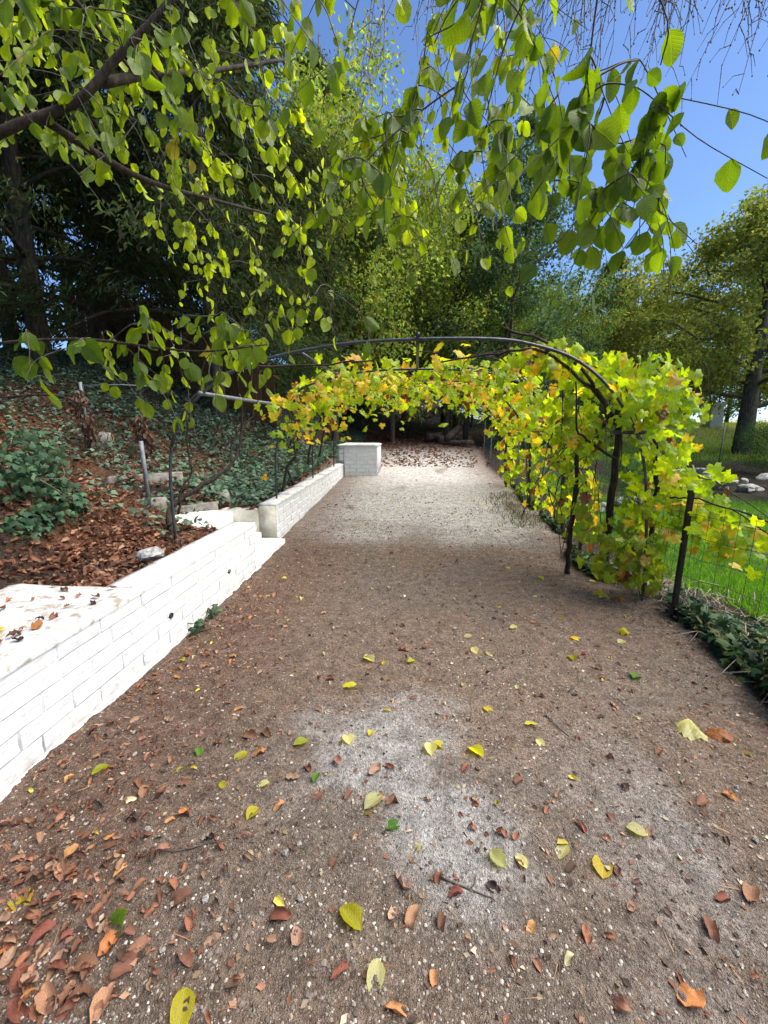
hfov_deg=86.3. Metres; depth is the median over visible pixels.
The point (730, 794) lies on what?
fallen leaf
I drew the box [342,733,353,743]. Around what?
fallen leaf
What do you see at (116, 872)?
fallen leaf
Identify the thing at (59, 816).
fallen leaf
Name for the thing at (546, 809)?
fallen leaf
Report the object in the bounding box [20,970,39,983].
fallen leaf
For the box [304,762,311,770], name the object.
fallen leaf
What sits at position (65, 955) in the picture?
fallen leaf
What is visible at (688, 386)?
shrub
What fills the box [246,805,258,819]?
fallen leaf
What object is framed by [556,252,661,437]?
conifer tree
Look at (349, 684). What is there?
fallen leaf
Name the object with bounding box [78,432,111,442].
edging slab
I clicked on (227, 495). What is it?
edging slab
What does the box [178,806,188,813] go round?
fallen leaf
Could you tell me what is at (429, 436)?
log
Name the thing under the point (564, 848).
fallen leaf
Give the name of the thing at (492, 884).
fallen leaf
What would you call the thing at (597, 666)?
fallen leaf
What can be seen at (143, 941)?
fallen leaf
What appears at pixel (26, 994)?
fallen leaf
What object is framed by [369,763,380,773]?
fallen leaf
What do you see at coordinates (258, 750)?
fallen leaf
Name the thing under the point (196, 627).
weed
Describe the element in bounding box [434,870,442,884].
fallen leaf
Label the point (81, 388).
tube post
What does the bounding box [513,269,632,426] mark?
broadleaf tree
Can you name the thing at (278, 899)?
path leaf bits
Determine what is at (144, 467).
tube post
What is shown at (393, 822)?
fallen leaf
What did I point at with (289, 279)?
conifer tree
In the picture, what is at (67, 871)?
fallen leaf
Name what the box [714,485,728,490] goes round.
rubble stone
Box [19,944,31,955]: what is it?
fallen leaf
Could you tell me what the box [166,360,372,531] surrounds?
grape vine
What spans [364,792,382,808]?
fallen leaf
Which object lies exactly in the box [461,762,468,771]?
fallen leaf
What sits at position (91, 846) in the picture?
fallen leaf
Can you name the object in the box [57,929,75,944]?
fallen leaf
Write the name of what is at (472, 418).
shrub
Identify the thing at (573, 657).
fallen leaf
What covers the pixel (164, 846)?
fallen leaf
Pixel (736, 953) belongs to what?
pebble
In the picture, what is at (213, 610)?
weed
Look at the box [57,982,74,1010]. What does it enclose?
fallen leaf
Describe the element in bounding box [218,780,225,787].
fallen leaf
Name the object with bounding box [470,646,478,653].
fallen leaf
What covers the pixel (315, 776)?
fallen leaf
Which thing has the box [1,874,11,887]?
fallen leaf
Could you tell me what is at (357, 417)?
shrub
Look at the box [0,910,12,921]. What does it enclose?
fallen leaf
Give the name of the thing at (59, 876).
fallen leaf
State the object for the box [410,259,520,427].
evergreen tree
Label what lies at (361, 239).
conifer tree
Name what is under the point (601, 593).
fallen leaf
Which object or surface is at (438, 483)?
path
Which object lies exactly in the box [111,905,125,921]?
fallen leaf
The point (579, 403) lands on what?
shrub
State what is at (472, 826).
fallen leaf
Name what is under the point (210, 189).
conifer tree
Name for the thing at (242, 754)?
fallen leaf
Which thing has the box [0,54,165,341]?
evergreen tree
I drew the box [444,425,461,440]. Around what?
log
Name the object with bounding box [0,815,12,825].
fallen leaf
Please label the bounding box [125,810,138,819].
fallen leaf
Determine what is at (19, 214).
conifer tree
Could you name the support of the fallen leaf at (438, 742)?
on the path
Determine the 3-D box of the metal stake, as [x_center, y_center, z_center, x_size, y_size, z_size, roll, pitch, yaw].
[9.984,-1.909,12.127,0.050,1.350,0.035,1,12,4]
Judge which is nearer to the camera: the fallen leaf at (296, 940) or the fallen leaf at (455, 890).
the fallen leaf at (296, 940)
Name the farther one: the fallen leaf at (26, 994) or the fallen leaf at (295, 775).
the fallen leaf at (295, 775)
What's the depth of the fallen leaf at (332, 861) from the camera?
1.43 m
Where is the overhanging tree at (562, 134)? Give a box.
[0,0,767,438]
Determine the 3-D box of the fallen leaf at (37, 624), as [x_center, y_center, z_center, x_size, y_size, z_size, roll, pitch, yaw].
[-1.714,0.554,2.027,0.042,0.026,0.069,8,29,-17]
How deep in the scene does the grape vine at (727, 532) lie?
2.91 m
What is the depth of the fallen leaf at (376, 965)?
1.14 m
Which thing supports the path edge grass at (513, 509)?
on the hillside ground at (154, 488)
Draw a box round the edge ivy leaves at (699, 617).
[510,479,767,693]
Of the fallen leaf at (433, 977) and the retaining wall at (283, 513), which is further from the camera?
the retaining wall at (283, 513)
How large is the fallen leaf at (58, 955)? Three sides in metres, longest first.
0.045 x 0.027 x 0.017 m
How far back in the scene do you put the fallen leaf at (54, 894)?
1.32 m
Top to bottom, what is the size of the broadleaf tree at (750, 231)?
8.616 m
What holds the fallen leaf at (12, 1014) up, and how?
on the path
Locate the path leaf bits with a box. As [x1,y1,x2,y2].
[26,493,767,979]
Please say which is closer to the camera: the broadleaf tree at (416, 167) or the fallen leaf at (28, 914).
the fallen leaf at (28, 914)
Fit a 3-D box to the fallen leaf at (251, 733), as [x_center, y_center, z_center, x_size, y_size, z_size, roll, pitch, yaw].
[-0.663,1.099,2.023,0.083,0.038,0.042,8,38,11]
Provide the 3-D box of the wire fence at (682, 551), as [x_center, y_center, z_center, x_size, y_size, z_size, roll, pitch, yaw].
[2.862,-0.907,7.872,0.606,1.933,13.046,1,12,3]
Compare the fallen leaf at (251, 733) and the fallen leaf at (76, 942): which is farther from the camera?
the fallen leaf at (251, 733)
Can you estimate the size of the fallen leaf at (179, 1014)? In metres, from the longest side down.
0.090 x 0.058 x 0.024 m
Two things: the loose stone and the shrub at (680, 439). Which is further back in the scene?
the shrub at (680, 439)
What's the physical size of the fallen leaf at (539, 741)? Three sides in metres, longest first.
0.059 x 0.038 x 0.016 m
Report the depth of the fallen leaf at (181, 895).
1.33 m
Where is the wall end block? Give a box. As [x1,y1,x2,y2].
[337,443,380,475]
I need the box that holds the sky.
[0,0,767,420]
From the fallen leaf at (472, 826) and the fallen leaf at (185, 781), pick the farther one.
the fallen leaf at (185, 781)
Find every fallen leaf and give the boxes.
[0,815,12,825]
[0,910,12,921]
[0,946,16,967]
[0,974,6,980]
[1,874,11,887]
[3,931,17,958]
[5,629,20,637]
[5,997,30,1022]
[7,887,33,911]
[8,962,26,995]
[9,854,20,861]
[12,636,23,640]
[16,974,31,993]
[17,987,38,1011]
[19,909,41,924]
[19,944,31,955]
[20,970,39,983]
[26,919,55,946]
[31,619,42,629]
[34,981,56,1015]
[45,859,57,870]
[47,890,60,900]
[47,959,67,968]
[49,612,57,618]
[49,948,68,962]
[53,988,80,1021]
[54,862,66,880]
[55,811,68,822]
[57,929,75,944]
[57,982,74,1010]
[61,843,78,861]
[61,949,70,962]
[62,773,74,784]
[63,864,76,874]
[65,953,97,975]
[66,981,90,999]
[67,889,84,902]
[70,937,83,953]
[86,843,95,852]
[89,981,114,1023]
[92,764,109,774]
[92,800,102,810]
[97,919,105,932]
[97,929,121,955]
[103,917,108,931]
[104,833,114,839]
[108,950,139,979]
[109,908,126,936]
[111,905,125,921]
[113,862,127,876]
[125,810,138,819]
[128,934,150,953]
[130,716,139,722]
[135,776,142,787]
[138,783,152,797]
[153,788,165,798]
[158,843,168,848]
[164,816,174,823]
[168,755,172,762]
[170,886,191,910]
[170,987,194,1023]
[177,777,190,786]
[177,948,192,966]
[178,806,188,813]
[184,908,197,930]
[195,747,203,755]
[204,932,220,947]
[205,832,214,839]
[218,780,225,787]
[234,751,247,760]
[242,729,256,738]
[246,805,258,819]
[252,746,265,755]
[258,779,269,786]
[261,727,270,737]
[269,906,291,919]
[273,799,284,810]
[286,772,299,779]
[291,923,303,945]
[293,737,307,744]
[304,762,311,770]
[311,772,319,781]
[328,857,336,868]
[331,960,348,979]
[333,755,341,763]
[339,902,361,930]
[342,681,356,686]
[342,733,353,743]
[364,654,373,661]
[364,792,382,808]
[366,958,384,990]
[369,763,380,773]
[384,818,399,829]
[384,1001,406,1016]
[385,763,393,768]
[385,793,398,804]
[388,906,397,918]
[396,874,411,888]
[398,644,407,650]
[405,904,418,929]
[410,842,420,855]
[424,742,436,755]
[430,968,437,986]
[434,739,442,748]
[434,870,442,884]
[438,911,445,932]
[448,885,462,897]
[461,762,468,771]
[467,821,475,830]
[469,744,483,756]
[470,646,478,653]
[470,794,479,802]
[483,706,492,710]
[487,880,500,892]
[489,848,506,867]
[495,826,506,837]
[514,773,522,784]
[515,853,527,867]
[517,858,523,870]
[524,721,536,724]
[526,919,535,935]
[536,738,544,745]
[544,804,549,813]
[555,844,569,858]
[567,654,576,659]
[575,818,586,832]
[582,924,592,951]
[592,855,612,878]
[593,590,608,598]
[593,664,601,668]
[611,701,619,708]
[611,993,631,1011]
[614,596,625,601]
[617,627,629,634]
[617,639,625,643]
[626,821,647,835]
[627,900,637,911]
[630,672,641,677]
[646,827,651,836]
[655,747,662,756]
[675,719,707,740]
[676,971,683,983]
[676,981,705,1008]
[696,793,709,805]
[702,915,719,943]
[705,728,733,742]
[716,891,730,901]
[720,790,737,801]
[742,881,759,901]
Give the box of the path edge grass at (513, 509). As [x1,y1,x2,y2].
[476,490,552,527]
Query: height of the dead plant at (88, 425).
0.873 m
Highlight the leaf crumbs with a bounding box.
[0,490,767,1023]
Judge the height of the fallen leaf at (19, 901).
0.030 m
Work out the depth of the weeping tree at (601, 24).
5.57 m
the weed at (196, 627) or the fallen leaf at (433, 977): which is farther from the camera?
the weed at (196, 627)
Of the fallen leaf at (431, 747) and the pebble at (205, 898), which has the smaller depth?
the pebble at (205, 898)
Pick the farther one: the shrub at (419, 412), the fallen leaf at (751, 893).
the shrub at (419, 412)
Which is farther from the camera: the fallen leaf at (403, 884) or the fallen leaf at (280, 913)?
the fallen leaf at (403, 884)
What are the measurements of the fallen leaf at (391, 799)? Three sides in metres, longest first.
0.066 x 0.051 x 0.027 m
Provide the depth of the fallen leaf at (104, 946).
1.21 m
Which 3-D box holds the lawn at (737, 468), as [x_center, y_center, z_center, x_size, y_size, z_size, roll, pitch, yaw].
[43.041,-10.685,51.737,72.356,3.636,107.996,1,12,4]
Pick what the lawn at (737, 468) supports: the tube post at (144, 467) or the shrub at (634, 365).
the shrub at (634, 365)
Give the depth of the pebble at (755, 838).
1.50 m
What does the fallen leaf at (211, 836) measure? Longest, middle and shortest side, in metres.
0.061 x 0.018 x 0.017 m
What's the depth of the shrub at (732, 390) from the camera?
32.38 m
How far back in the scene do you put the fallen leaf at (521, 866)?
1.42 m
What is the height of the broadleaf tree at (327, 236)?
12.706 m
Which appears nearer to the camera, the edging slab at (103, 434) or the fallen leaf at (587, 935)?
the fallen leaf at (587, 935)
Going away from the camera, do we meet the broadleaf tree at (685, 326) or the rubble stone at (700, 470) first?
the rubble stone at (700, 470)
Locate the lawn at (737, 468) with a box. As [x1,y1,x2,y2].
[473,419,767,611]
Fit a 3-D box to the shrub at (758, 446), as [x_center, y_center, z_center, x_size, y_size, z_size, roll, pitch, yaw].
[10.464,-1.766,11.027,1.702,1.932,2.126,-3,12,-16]
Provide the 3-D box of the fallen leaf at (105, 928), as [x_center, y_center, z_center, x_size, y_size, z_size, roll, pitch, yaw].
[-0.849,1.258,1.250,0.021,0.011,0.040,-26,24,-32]
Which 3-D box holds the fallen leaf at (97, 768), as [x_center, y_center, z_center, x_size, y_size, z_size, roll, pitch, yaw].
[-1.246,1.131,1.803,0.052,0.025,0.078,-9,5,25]
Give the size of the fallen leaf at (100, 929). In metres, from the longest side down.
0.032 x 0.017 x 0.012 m
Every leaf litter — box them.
[0,360,336,586]
[0,585,304,1023]
[328,423,547,467]
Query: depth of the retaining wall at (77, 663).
2.29 m
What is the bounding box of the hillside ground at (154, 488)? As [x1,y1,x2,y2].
[0,354,767,704]
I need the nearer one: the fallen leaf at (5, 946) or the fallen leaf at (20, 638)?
the fallen leaf at (5, 946)
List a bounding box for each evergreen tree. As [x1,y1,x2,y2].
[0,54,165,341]
[405,94,633,440]
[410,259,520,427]
[646,283,746,413]
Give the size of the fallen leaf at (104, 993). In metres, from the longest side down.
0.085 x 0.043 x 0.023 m
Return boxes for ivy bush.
[0,421,92,541]
[664,586,767,642]
[726,640,767,701]
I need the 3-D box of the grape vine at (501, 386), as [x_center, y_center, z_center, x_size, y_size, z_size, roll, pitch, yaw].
[0.789,-1.235,6.916,4.093,2.725,5.575,1,12,4]
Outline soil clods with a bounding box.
[0,507,767,1023]
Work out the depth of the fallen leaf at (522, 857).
1.44 m
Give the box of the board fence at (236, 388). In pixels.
[71,288,280,430]
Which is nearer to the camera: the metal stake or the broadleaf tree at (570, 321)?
the metal stake
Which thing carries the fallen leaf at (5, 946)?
on the path
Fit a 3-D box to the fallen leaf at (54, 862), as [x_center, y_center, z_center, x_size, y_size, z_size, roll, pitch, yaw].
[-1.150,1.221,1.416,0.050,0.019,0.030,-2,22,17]
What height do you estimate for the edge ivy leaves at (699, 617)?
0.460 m
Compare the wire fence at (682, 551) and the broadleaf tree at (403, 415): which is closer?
the wire fence at (682, 551)
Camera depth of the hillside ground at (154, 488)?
5.66 m
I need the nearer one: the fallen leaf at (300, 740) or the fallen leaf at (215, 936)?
the fallen leaf at (215, 936)
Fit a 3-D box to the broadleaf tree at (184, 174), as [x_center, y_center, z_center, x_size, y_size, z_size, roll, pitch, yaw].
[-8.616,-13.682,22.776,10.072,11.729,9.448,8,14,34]
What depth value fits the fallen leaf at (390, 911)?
1.29 m
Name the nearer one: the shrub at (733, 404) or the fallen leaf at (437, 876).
the fallen leaf at (437, 876)
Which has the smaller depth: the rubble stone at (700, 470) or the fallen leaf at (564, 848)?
the fallen leaf at (564, 848)
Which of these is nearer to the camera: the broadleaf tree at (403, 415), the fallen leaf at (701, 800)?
the fallen leaf at (701, 800)
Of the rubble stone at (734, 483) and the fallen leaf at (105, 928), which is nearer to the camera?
the fallen leaf at (105, 928)
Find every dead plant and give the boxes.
[70,390,108,450]
[131,414,156,458]
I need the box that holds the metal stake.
[718,424,725,462]
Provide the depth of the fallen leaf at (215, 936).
1.23 m
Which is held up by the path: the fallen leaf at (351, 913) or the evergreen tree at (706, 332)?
the fallen leaf at (351, 913)
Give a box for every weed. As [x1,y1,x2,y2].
[187,618,210,635]
[205,604,222,618]
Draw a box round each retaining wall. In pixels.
[0,522,261,801]
[219,463,343,537]
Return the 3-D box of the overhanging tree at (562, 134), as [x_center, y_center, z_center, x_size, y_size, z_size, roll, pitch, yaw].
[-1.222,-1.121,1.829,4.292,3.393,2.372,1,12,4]
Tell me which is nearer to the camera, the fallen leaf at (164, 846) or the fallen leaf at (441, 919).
the fallen leaf at (441, 919)
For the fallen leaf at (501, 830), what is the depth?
1.54 m
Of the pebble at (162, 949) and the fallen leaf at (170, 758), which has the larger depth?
the fallen leaf at (170, 758)
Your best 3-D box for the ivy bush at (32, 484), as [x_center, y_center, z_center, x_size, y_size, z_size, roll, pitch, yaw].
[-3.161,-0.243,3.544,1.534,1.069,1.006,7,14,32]
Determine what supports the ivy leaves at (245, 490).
on the hillside ground at (154, 488)
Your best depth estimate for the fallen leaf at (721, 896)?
1.34 m
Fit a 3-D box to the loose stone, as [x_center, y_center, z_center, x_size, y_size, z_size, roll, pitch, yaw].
[-1.845,0.338,3.219,0.163,0.113,0.144,3,12,14]
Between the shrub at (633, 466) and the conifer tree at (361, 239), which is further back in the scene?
the conifer tree at (361, 239)
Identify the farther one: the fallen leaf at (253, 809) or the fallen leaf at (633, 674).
the fallen leaf at (633, 674)
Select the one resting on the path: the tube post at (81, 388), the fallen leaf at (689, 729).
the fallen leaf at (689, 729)
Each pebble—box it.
[159,946,165,952]
[202,894,208,903]
[282,849,288,855]
[296,893,303,902]
[733,950,739,957]
[752,835,758,843]
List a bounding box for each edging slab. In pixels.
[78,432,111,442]
[103,472,183,484]
[135,497,167,509]
[176,502,217,511]
[216,491,230,502]
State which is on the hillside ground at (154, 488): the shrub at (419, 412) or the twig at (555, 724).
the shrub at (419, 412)
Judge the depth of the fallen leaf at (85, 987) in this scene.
1.10 m
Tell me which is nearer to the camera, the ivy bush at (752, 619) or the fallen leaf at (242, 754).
the fallen leaf at (242, 754)
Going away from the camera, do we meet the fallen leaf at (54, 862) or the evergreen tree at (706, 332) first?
the fallen leaf at (54, 862)
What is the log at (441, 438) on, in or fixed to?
on the path
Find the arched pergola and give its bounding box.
[169,332,647,600]
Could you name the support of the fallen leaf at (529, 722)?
on the path
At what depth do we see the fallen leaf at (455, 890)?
1.34 m
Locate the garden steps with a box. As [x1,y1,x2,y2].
[175,510,284,566]
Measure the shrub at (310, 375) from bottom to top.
3.220 m
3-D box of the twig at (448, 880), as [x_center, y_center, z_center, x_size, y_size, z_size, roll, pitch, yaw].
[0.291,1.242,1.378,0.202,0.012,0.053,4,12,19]
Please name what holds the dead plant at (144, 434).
on the hillside ground at (154, 488)
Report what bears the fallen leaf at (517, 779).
on the path
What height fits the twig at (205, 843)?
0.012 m
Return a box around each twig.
[171,822,229,852]
[441,876,491,897]
[542,711,573,739]
[568,669,588,691]
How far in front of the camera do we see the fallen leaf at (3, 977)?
1.12 m
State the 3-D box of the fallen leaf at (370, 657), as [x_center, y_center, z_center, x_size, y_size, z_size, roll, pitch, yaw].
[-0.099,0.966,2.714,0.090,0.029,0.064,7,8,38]
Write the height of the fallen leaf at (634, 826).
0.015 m
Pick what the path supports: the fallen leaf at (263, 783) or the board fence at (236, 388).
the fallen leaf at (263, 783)
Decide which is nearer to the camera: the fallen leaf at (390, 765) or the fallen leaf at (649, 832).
the fallen leaf at (649, 832)
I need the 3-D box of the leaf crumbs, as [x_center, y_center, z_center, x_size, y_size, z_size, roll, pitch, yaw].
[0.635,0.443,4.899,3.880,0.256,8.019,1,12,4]
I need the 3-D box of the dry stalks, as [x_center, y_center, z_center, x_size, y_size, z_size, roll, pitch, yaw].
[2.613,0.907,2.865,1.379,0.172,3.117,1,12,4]
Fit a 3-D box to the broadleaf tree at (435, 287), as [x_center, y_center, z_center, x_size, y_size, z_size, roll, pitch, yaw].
[3.030,-7.583,16.800,7.041,9.769,7.194,0,11,-1]
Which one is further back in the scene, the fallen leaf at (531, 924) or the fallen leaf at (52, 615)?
the fallen leaf at (52, 615)
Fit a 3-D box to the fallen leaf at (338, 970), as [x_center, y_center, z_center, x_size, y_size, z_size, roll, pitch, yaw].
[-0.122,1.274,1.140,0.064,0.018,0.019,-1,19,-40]
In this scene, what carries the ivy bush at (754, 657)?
on the hillside ground at (154, 488)
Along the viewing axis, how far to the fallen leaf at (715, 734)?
2.01 m
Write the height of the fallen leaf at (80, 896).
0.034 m
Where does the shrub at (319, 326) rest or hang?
on the hillside ground at (154, 488)
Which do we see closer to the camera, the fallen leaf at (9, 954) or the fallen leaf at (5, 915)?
the fallen leaf at (9, 954)
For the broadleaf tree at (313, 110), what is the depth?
11.99 m
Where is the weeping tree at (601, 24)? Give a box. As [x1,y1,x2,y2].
[347,0,767,168]
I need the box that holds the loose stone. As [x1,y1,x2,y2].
[136,546,163,560]
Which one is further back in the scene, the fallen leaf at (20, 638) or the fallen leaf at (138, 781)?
the fallen leaf at (20, 638)
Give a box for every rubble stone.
[695,468,704,473]
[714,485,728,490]
[724,480,738,486]
[736,484,748,491]
[755,473,767,481]
[755,485,764,491]
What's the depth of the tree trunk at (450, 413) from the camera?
17.78 m
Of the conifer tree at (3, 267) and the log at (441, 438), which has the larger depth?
the log at (441, 438)
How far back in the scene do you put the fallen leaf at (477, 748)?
1.92 m
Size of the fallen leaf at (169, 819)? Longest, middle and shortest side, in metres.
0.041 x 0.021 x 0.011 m
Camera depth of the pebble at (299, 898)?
1.32 m
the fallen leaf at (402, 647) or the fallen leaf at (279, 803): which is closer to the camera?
the fallen leaf at (279, 803)
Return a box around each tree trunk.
[443,294,457,434]
[462,291,475,439]
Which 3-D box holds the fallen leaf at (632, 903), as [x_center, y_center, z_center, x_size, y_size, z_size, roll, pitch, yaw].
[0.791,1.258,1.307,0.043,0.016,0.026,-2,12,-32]
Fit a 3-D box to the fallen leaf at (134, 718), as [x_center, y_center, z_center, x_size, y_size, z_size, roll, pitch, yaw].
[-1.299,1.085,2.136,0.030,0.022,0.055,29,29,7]
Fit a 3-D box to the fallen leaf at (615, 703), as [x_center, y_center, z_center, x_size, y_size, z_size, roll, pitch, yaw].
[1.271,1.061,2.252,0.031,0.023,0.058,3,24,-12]
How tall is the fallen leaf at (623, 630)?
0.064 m
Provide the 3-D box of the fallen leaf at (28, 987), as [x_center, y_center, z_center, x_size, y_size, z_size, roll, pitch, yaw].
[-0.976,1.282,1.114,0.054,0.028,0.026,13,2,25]
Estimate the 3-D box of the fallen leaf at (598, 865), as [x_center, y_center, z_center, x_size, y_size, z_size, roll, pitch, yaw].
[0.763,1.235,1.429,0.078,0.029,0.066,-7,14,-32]
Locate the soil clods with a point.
(410, 961)
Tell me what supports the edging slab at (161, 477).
on the hillside ground at (154, 488)
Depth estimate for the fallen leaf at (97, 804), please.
1.64 m
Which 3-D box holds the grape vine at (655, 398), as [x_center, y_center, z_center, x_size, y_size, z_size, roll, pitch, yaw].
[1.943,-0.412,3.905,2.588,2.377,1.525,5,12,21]
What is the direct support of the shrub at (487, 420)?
on the lawn at (737, 468)
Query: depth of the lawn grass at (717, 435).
16.35 m
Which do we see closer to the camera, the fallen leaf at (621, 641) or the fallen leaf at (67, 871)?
the fallen leaf at (67, 871)
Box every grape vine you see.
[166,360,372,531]
[253,342,613,552]
[260,371,354,491]
[441,327,767,598]
[665,482,767,580]
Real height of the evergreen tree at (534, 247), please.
12.332 m
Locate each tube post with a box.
[78,382,147,447]
[138,441,151,507]
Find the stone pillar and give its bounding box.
[702,402,726,427]
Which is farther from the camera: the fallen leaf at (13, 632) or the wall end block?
the wall end block
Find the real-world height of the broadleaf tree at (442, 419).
9.774 m
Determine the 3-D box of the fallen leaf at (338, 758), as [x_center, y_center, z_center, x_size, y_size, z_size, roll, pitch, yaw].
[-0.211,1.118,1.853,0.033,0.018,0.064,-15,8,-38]
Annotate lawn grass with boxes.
[527,422,767,460]
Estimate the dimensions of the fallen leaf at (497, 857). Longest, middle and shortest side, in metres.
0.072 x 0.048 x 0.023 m
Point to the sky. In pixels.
(697, 201)
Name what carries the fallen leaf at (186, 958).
on the path
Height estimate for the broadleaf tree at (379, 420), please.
11.240 m
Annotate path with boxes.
[0,425,767,1023]
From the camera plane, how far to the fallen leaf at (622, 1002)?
1.09 m
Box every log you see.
[425,432,442,440]
[436,433,460,441]
[436,440,473,445]
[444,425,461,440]
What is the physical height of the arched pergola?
2.619 m
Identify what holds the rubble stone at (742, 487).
on the lawn at (737, 468)
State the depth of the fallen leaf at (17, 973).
1.13 m
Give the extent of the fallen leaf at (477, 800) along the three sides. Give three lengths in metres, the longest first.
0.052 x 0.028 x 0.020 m
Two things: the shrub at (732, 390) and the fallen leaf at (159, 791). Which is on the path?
the fallen leaf at (159, 791)
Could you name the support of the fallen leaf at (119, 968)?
on the path
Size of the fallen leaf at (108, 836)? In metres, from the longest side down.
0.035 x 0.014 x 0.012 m
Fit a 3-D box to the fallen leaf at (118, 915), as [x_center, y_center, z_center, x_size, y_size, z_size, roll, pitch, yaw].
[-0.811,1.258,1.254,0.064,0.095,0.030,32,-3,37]
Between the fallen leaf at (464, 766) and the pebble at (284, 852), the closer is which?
the pebble at (284, 852)
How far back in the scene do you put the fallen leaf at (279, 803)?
1.64 m
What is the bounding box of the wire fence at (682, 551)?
[483,420,767,639]
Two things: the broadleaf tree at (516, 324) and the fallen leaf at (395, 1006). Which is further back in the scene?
the broadleaf tree at (516, 324)
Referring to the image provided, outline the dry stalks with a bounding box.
[577,568,767,715]
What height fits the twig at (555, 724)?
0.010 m
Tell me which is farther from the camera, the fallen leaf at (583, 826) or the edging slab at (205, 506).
the edging slab at (205, 506)
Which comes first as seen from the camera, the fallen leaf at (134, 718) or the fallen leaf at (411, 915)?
the fallen leaf at (411, 915)
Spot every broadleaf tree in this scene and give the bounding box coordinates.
[163,136,289,330]
[183,0,461,443]
[247,129,367,340]
[280,119,501,441]
[315,198,439,424]
[339,192,475,420]
[384,178,538,428]
[386,158,543,434]
[423,229,576,415]
[480,299,587,419]
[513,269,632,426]
[513,289,609,411]
[556,294,729,366]
[597,180,767,454]
[632,248,767,411]
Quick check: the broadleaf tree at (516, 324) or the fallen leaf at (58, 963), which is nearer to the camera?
the fallen leaf at (58, 963)
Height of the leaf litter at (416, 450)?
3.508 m
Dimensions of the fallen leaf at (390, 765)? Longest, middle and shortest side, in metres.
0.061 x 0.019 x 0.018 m
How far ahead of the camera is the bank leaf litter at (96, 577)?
3.71 m
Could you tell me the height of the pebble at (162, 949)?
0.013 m
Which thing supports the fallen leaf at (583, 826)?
on the path
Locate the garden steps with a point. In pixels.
(266, 549)
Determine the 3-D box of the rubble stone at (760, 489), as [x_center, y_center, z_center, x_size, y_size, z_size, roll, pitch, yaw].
[8.941,-0.561,9.793,0.246,0.140,0.283,6,28,20]
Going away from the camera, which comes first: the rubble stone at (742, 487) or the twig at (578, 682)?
the twig at (578, 682)
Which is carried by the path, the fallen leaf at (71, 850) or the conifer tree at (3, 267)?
the fallen leaf at (71, 850)
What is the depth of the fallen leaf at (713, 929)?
1.25 m
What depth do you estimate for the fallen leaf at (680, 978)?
1.14 m
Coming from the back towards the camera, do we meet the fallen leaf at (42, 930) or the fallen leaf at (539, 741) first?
the fallen leaf at (539, 741)
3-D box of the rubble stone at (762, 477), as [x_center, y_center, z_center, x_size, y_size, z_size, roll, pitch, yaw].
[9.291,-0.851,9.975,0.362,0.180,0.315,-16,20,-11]
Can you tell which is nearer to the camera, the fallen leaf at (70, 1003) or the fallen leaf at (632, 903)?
the fallen leaf at (70, 1003)
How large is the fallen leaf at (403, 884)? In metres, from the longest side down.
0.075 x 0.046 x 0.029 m
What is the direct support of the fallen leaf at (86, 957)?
on the path
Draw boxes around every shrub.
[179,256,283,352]
[251,318,346,414]
[284,287,345,372]
[342,366,386,430]
[398,388,440,422]
[432,346,490,426]
[461,382,521,444]
[519,336,635,446]
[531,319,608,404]
[560,348,660,440]
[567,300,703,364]
[597,448,674,503]
[629,427,700,467]
[660,363,713,425]
[681,312,767,422]
[692,363,765,422]
[731,410,767,473]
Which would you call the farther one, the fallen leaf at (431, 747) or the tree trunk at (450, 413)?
the tree trunk at (450, 413)
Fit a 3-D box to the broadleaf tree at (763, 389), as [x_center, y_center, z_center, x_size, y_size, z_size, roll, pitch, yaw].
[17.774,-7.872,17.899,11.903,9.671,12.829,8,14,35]
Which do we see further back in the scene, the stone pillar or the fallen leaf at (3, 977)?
the stone pillar
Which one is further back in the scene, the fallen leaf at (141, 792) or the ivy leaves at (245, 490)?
the ivy leaves at (245, 490)
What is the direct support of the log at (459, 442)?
on the path
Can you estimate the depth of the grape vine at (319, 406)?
5.68 m
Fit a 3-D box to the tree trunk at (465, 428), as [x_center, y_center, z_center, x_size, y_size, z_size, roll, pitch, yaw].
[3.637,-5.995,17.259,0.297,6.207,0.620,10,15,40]
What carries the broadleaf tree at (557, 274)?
on the lawn at (737, 468)
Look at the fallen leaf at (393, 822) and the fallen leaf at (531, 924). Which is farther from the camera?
the fallen leaf at (393, 822)
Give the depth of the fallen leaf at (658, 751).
1.92 m
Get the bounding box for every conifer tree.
[0,0,282,375]
[0,0,368,380]
[0,0,445,446]
[0,3,197,349]
[0,224,16,296]
[236,33,442,423]
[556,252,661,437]
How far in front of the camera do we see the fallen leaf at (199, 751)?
1.93 m
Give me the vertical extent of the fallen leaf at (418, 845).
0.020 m
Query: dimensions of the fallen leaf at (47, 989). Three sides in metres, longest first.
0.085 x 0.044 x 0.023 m
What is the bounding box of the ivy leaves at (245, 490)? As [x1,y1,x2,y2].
[0,347,367,537]
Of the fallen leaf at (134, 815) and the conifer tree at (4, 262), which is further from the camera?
the conifer tree at (4, 262)
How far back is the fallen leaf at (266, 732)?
2.04 m

